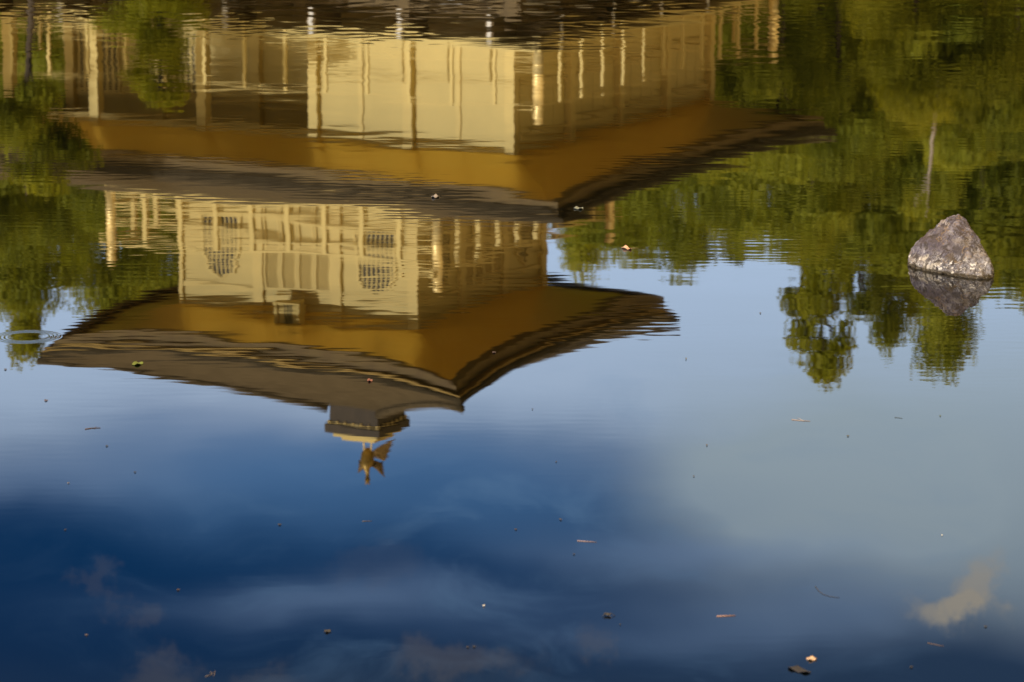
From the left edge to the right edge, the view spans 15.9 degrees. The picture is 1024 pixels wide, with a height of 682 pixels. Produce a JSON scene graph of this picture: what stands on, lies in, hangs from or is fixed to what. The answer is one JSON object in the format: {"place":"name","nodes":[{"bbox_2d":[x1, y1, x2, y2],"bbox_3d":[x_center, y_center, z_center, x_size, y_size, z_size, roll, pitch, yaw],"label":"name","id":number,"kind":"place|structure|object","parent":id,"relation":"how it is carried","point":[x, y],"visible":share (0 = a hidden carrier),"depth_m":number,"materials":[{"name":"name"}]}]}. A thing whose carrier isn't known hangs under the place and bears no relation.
{"place":"outdoors","nodes":[
{"label":"outdoors","id":0,"kind":"place"},
{"bbox_2d":[0,0,1023,681],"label":"water","id":1,"kind":"structure","parent":0,"point":[248,240],"depth_m":15.12,"materials":[{"name":"blue liquid"}]},
{"bbox_2d":[788,665,810,672],"bbox_3d":[0.821,0.938,10.489,0.035,0.006,0.081,-8,14,-35],"label":"floating leaf","id":2,"kind":"object","parent":1,"relation":"on","point":[798,669],"visible":1,"depth_m":10.49,"materials":[{"name":"brown plant"}]},
{"bbox_2d":[806,656,816,660],"bbox_3d":[0.864,0.916,10.601,0.028,0.006,0.035,-7,13,-32],"label":"floating leaf","id":3,"kind":"object","parent":1,"relation":"on","point":[813,658],"visible":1,"depth_m":10.60,"materials":[{"name":"beige plant"}]},
{"bbox_2d":[907,214,993,278],"bbox_3d":[2.008,-0.401,16.842,0.380,0.362,0.661,0,11,0],"label":"rock","id":4,"kind":"object","parent":1,"relation":"in","point":[952,245],"visible":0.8,"depth_m":16.70,"materials":[{"name":"grey stone"}]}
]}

